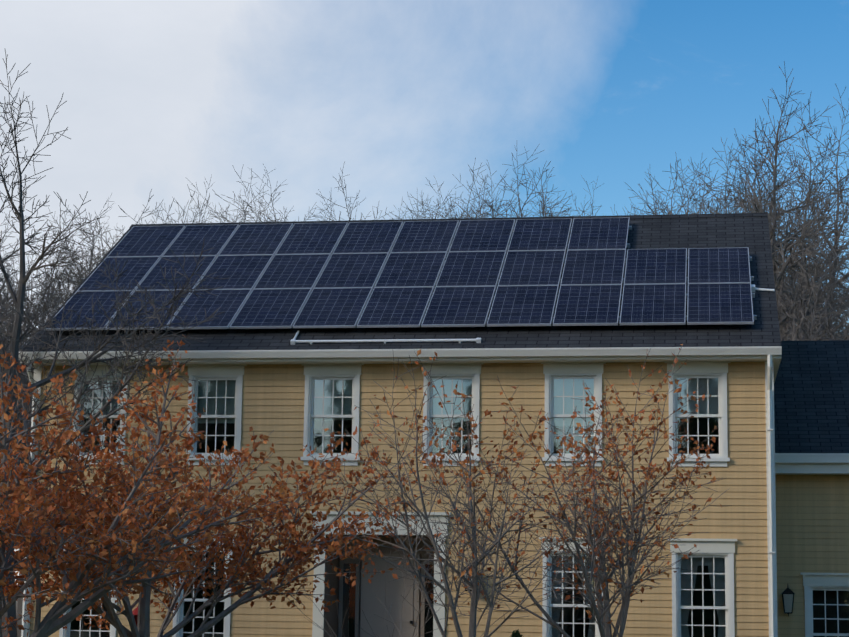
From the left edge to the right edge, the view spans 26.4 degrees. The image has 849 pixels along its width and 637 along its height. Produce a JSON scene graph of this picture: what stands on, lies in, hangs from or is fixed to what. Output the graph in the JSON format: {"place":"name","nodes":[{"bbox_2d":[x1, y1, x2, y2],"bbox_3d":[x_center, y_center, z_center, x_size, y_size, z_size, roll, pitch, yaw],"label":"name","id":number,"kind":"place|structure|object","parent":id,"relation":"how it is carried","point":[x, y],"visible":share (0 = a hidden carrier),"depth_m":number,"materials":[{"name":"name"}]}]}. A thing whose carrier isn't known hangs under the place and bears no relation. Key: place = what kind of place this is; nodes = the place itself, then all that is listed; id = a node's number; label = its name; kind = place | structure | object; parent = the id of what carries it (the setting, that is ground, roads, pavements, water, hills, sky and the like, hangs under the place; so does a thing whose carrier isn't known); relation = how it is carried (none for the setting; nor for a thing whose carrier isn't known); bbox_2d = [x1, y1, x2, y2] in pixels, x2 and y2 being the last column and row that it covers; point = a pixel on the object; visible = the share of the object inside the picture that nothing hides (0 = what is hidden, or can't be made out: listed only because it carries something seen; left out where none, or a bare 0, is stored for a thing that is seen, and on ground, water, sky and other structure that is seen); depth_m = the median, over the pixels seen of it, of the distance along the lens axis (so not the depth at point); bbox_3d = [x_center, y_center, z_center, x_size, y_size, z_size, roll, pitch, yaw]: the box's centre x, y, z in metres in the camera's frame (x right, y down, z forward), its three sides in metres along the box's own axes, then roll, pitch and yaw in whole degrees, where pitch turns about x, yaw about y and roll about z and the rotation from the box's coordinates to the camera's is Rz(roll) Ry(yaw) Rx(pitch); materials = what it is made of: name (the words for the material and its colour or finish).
{"place":"outdoors","nodes":[
{"label":"outdoors","id":0,"kind":"place"},
{"bbox_2d":[70,419,108,636],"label":"house side walls","id":1,"kind":"structure","parent":0,"point":[84,620],"depth_m":31.01,"materials":[{"name":"beige wood"}]},
{"bbox_2d":[21,361,777,636],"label":"house wall","id":2,"kind":"structure","parent":0,"point":[273,395],"depth_m":27.29,"materials":[{"name":"yellow wood"}]},
{"bbox_2d":[310,511,450,636],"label":"house entrance","id":3,"kind":"object","parent":2,"relation":"in","point":[357,598],"visible":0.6,"depth_m":28.22,"materials":[{"name":"white wood"}]},
{"bbox_2d":[59,361,736,636],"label":"house windows","id":4,"kind":"structure","parent":2,"relation":"in","point":[332,391],"depth_m":27.50,"materials":[{"name":"white wood"}]},
{"bbox_2d":[18,213,781,636],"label":"house roof","id":5,"kind":"structure","parent":2,"relation":"on","point":[758,341],"depth_m":27.84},
{"bbox_2d":[44,217,753,330],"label":"solar panels","id":6,"kind":"object","parent":5,"relation":"on","point":[262,287],"visible":0.92,"depth_m":29.93,"materials":[{"name":"blue glass"}]},
{"bbox_2d":[67,226,755,326],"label":"solar rails","id":7,"kind":"object","parent":5,"relation":"on","point":[750,259],"visible":0.04,"depth_m":29.42,"materials":[{"name":"silver metal"}]},
{"bbox_2d":[290,284,774,344],"bbox_3d":[1.746,-0.110,28.105,7.628,1.162,0.985,1,-9,-3],"label":"roof conduit","id":8,"kind":"object","parent":5,"relation":"on","point":[293,341],"visible":0.94,"depth_m":27.79,"materials":[{"name":"white plastic"}]},
{"bbox_2d":[463,560,471,590],"bbox_3d":[0.679,3.860,27.035,0.194,0.510,0.247,-1,-9,9],"label":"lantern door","id":9,"kind":"structure","parent":2,"relation":"attached to","point":[465,574],"depth_m":26.94,"materials":[{"name":"black metal"}]},
{"bbox_2d":[101,418,718,636],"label":"house interior","id":10,"kind":"object","parent":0,"point":[699,570],"depth_m":31.11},
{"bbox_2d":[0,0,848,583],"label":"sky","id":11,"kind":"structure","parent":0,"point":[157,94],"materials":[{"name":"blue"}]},
{"bbox_2d":[775,475,848,636],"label":"wing wall","id":12,"kind":"structure","parent":0,"point":[812,523],"depth_m":28.53,"materials":[{"name":"yellow wood"}]},
{"bbox_2d":[781,584,794,615],"bbox_3d":[5.691,4.403,28.307,0.194,0.510,0.247,-1,-9,9],"label":"wall lantern","id":13,"kind":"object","parent":12,"relation":"attached to","point":[787,593],"depth_m":28.21,"materials":[{"name":"black metal"}]},
{"bbox_2d":[774,340,848,474],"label":"wing roof","id":14,"kind":"structure","parent":12,"relation":"on","point":[811,404],"depth_m":29.90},
{"bbox_2d":[800,573,848,636],"bbox_3d":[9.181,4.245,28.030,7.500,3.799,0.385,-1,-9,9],"label":"wing window","id":15,"kind":"structure","parent":12,"relation":"in","point":[826,596],"depth_m":28.38,"materials":[{"name":"white wood"}]},
{"label":"ground","id":16,"kind":"structure","parent":0,"visible":0},
{"bbox_2d":[0,50,227,636],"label":"tree","id":17,"kind":"object","parent":16,"relation":"on","point":[14,338],"visible":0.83,"depth_m":26.55,"materials":[{"name":"brown plant"}]},
{"bbox_2d":[0,344,311,636],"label":"yard tree","id":18,"kind":"object","parent":16,"relation":"on","point":[15,489],"visible":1,"depth_m":17.51,"materials":[{"name":"orange plant"}]},
{"bbox_2d":[0,334,439,636],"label":"yard tree","id":19,"kind":"object","parent":16,"relation":"on","point":[241,554],"visible":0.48,"depth_m":20.61,"materials":[{"name":"orange plant"}]},
{"bbox_2d":[132,607,137,625],"bbox_3d":[-3.285,3.231,20.832,0.240,0.920,0.228,-1,-9,9],"label":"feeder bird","id":20,"kind":"object","parent":19,"relation":"attached to","point":[135,612],"visible":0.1,"depth_m":20.74},
{"bbox_2d":[292,500,471,636],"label":"bare shrub","id":21,"kind":"object","parent":16,"relation":"on","point":[391,604],"visible":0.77,"depth_m":24.68,"materials":[{"name":"brown plant"}]},
{"bbox_2d":[0,61,848,636],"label":"trees","id":22,"kind":"object","parent":16,"relation":"on","point":[804,291],"visible":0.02,"depth_m":44.38,"materials":[{"name":"brown plant"}]},
{"bbox_2d":[309,355,583,636],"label":"yard tree","id":23,"kind":"object","parent":16,"relation":"on","point":[474,574],"visible":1,"depth_m":20.52,"materials":[{"name":"brown plant"}]},
{"bbox_2d":[511,629,522,636],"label":"evergreen shrub","id":24,"kind":"object","parent":16,"relation":"on","point":[515,633],"visible":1,"depth_m":26.00,"materials":[{"name":"green plant"}]},
{"bbox_2d":[390,344,726,636],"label":"yard tree","id":25,"kind":"object","parent":16,"relation":"on","point":[603,615],"visible":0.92,"depth_m":21.80,"materials":[{"name":"brown plant"}]}
]}

